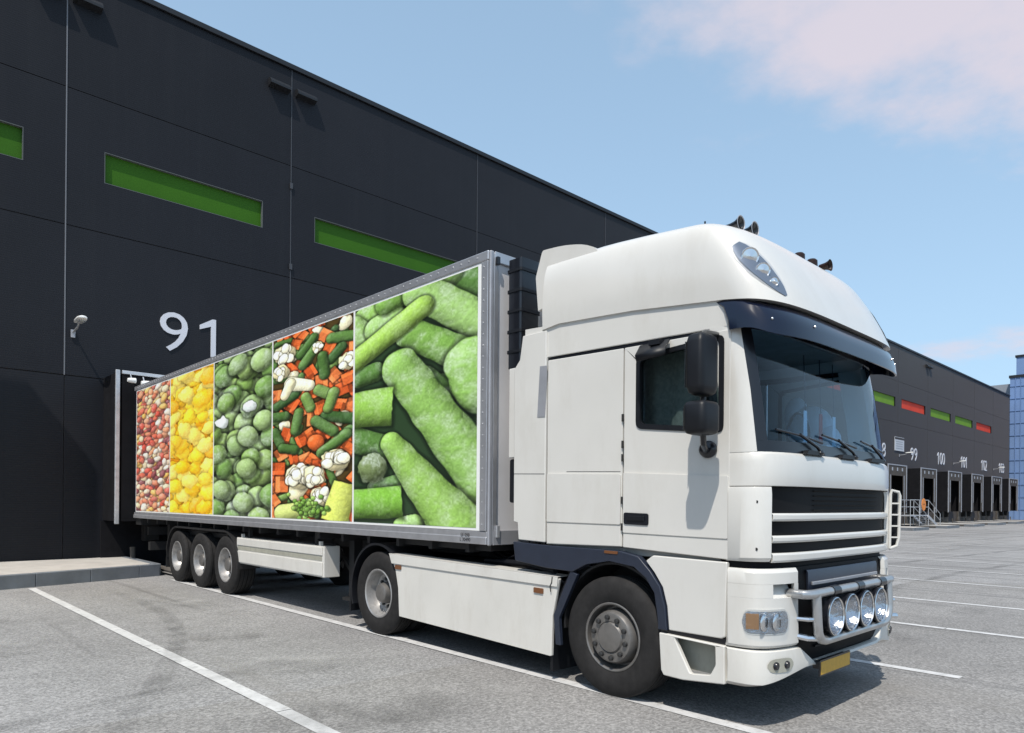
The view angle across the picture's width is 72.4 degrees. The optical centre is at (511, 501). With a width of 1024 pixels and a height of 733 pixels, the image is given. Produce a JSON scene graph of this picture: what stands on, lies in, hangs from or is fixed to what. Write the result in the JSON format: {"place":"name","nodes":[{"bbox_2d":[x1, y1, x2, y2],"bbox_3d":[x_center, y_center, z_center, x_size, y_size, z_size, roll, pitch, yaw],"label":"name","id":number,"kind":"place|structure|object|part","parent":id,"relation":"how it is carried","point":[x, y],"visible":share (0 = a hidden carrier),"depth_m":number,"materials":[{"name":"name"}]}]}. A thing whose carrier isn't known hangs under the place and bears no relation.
{"place":"outdoors","nodes":[
{"label":"outdoors","id":0,"kind":"place"},
{"bbox_2d":[0,556,160,589],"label":"pavement","id":1,"kind":"structure","parent":0,"point":[24,574],"depth_m":13.88,"materials":[{"name":"concrete"}]},
{"bbox_2d":[0,0,1009,561],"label":"warehouse","id":2,"kind":"structure","parent":0,"point":[178,190],"depth_m":17.71,"materials":[{"name":"black metal"}]},
{"bbox_2d":[71,315,86,337],"bbox_3d":[-9.665,-3.902,15.582,0.210,0.339,0.985,0,0,-43],"label":"wall lamp","id":3,"kind":"object","parent":2,"relation":"attached to","point":[80,319],"visible":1,"depth_m":15.46,"materials":[{"name":"grey metal"}]},
{"bbox_2d":[100,369,176,572],"bbox_3d":[-7.096,-0.680,16.515,3.900,4.500,3.186,0,0,-43],"label":"dock shelter","id":4,"kind":"object","parent":2,"relation":"attached to","point":[126,536],"visible":0.3,"depth_m":15.88,"materials":[{"name":"metal"}]},
{"bbox_2d":[120,386,121,516],"bbox_3d":[-8.171,-1.190,17.662,3.500,3.100,0.035,0,0,-43],"label":"dock door","id":5,"kind":"structure","parent":4,"relation":"in","point":[121,386],"depth_m":16.60,"materials":[{"name":"black metal"}]},
{"bbox_2d":[127,374,136,382],"bbox_3d":[-8.520,-2.761,15.661,0.170,0.216,0.198,0,0,-43],"label":"dock light","id":6,"kind":"object","parent":4,"relation":"attached to","point":[132,380],"visible":1,"depth_m":15.61,"materials":[{"name":"white plastic"}]},
{"bbox_2d":[894,436,903,451],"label":"notice board","id":7,"kind":"object","parent":2,"relation":"attached to","point":[898,443],"visible":1,"depth_m":52.73,"materials":[{"name":"grey metal"}]},
{"bbox_2d":[0,524,1023,732],"bbox_3d":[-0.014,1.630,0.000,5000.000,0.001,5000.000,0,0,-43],"label":"ground","id":8,"kind":"structure","parent":0,"point":[62,668],"depth_m":8.07,"materials":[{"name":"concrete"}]},
{"bbox_2d":[28,588,339,732],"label":"parking line","id":9,"kind":"object","parent":8,"relation":"on","point":[297,717],"visible":1,"depth_m":6.40,"materials":[{"name":"paint"}]},
{"bbox_2d":[133,250,552,600],"bbox_3d":[-3.301,-0.463,12.071,2.605,4.130,12.332,0,0,-43],"label":"semi trailer","id":10,"kind":"object","parent":8,"relation":"on","point":[332,444],"visible":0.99,"depth_m":9.10,"materials":[{"name":"white paint"}]},
{"bbox_2d":[883,463,935,527],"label":"dock shelter","id":11,"kind":"object","parent":8,"relation":"on","point":[897,477],"visible":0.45,"depth_m":50.57,"materials":[{"name":"grey metal"}]},
{"bbox_2d":[901,499,940,525],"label":"dock stair","id":12,"kind":"object","parent":8,"relation":"on","point":[925,519],"visible":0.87,"depth_m":51.43,"materials":[{"name":"metal"}]},
{"bbox_2d":[921,498,925,510],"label":"warning sign","id":13,"kind":"object","parent":12,"relation":"attached to","point":[923,504],"visible":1,"depth_m":49.98,"materials":[{"name":"orange metal"}]},
{"bbox_2d":[905,467,963,525],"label":"dock shelter","id":14,"kind":"object","parent":8,"relation":"on","point":[921,483],"visible":0.68,"depth_m":53.71,"materials":[{"name":"grey metal"}]},
{"bbox_2d":[887,557,1023,565],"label":"parking line","id":15,"kind":"object","parent":8,"relation":"on","point":[955,561],"visible":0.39,"depth_m":20.27,"materials":[{"name":"paint"}]},
{"bbox_2d":[898,551,1014,557],"bbox_3d":[13.599,1.737,24.348,0.133,0.001,13.008,0,0,-43],"label":"parking line","id":16,"kind":"object","parent":8,"relation":"on","point":[954,554],"visible":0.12,"depth_m":23.17,"materials":[{"name":"paint"}]},
{"bbox_2d":[898,578,1019,587],"bbox_3d":[6.507,1.676,17.671,0.133,0.001,13.008,0,0,-43],"label":"parking line","id":17,"kind":"object","parent":8,"relation":"on","point":[962,583],"visible":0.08,"depth_m":14.57,"materials":[{"name":"paint"}]},
{"bbox_2d":[897,566,1020,574],"bbox_3d":[8.867,1.696,19.892,0.128,0.001,13.008,0,0,-43],"label":"parking line","id":18,"kind":"object","parent":8,"relation":"on","point":[960,570],"visible":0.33,"depth_m":17.46,"materials":[{"name":"paint"}]},
{"bbox_2d":[933,471,987,524],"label":"dock shelter","id":19,"kind":"object","parent":8,"relation":"on","point":[949,491],"visible":0.88,"depth_m":58.54,"materials":[{"name":"grey metal"}]},
{"bbox_2d":[957,474,1007,522],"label":"dock shelter","id":20,"kind":"object","parent":8,"relation":"on","point":[972,492],"visible":0.9,"depth_m":63.30,"materials":[{"name":"grey metal"}]},
{"bbox_2d":[978,476,1001,520],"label":"dock shelter","id":21,"kind":"object","parent":8,"relation":"on","point":[992,493],"visible":0.89,"depth_m":68.08,"materials":[{"name":"grey metal"}]},
{"bbox_2d":[996,478,1017,519],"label":"dock shelter","id":22,"kind":"object","parent":8,"relation":"on","point":[1009,494],"visible":0.86,"depth_m":72.85,"materials":[{"name":"grey metal"}]},
{"bbox_2d":[50,579,1023,732],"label":"road","id":23,"kind":"structure","parent":0,"point":[984,693],"depth_m":5.82,"materials":[{"name":"grey asphalt"}]},
{"bbox_2d":[173,579,772,732],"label":"parking line","id":24,"kind":"object","parent":23,"relation":"on","point":[661,706],"visible":0.92,"depth_m":6.68,"materials":[{"name":"paint"}]},
{"bbox_2d":[349,215,901,697],"bbox_3d":[0.595,-0.380,7.669,2.950,4.030,6.144,0,0,-43],"label":"truck tractor","id":25,"kind":"object","parent":23,"relation":"on","point":[685,509],"visible":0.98,"depth_m":5.72,"materials":[{"name":"white paint"}]},
{"bbox_3d":[1.252,-0.423,5.419,0.072,1.683,0.956,0,0,-43],"label":"door","id":26,"kind":"part","parent":25,"relation":"part of","materials":[{"name":"white paint"}]},
{"bbox_3d":[1.326,0.711,5.336,0.044,0.570,0.707,0,0,-43],"label":"lower door","id":27,"kind":"part","parent":25,"relation":"part of","materials":[{"name":"white paint"}]},
{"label":"door","id":28,"kind":"part","parent":25,"relation":"part of","materials":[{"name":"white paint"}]},
{"bbox_2d":[850,658,962,677],"bbox_3d":[-0.224,1.619,11.334,0.126,0.001,13.008,0,0,-43],"label":"parking line","id":29,"kind":"object","parent":23,"relation":"on","point":[907,668],"visible":0.13,"depth_m":6.94,"materials":[{"name":"paint"}]},
{"bbox_2d":[890,621,1023,637],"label":"parking line","id":30,"kind":"object","parent":23,"relation":"on","point":[958,629],"visible":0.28,"depth_m":9.15,"materials":[{"name":"paint"}]},
{"bbox_2d":[893,596,1023,609],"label":"parking line","id":31,"kind":"object","parent":23,"relation":"on","point":[959,603],"visible":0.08,"depth_m":11.59,"materials":[{"name":"paint"}]},
{"bbox_2d":[155,0,1023,385],"label":"sky","id":32,"kind":"structure","parent":0,"point":[881,140],"materials":[{"name":"blue"}]},
{"bbox_2d":[901,526,928,530],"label":"pavement","id":33,"kind":"structure","parent":0,"point":[907,528],"depth_m":44.97,"materials":[{"name":"concrete"}]},
{"bbox_2d":[901,524,959,528],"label":"pavement","id":34,"kind":"structure","parent":0,"point":[946,526],"depth_m":50.13,"materials":[{"name":"concrete"}]},
{"bbox_2d":[937,523,984,526],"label":"pavement","id":35,"kind":"structure","parent":0,"point":[971,525],"depth_m":54.83,"materials":[{"name":"concrete"}]},
{"bbox_2d":[948,521,1005,524],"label":"pavement","id":36,"kind":"structure","parent":0,"point":[996,523],"depth_m":60.11,"materials":[{"name":"concrete"}]},
{"bbox_2d":[971,520,1023,523],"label":"pavement","id":37,"kind":"structure","parent":0,"point":[1015,522],"depth_m":64.68,"materials":[{"name":"concrete"}]},
{"bbox_2d":[992,354,1023,519],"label":"blue building","id":38,"kind":"structure","parent":0,"point":[1014,389],"depth_m":79.33,"materials":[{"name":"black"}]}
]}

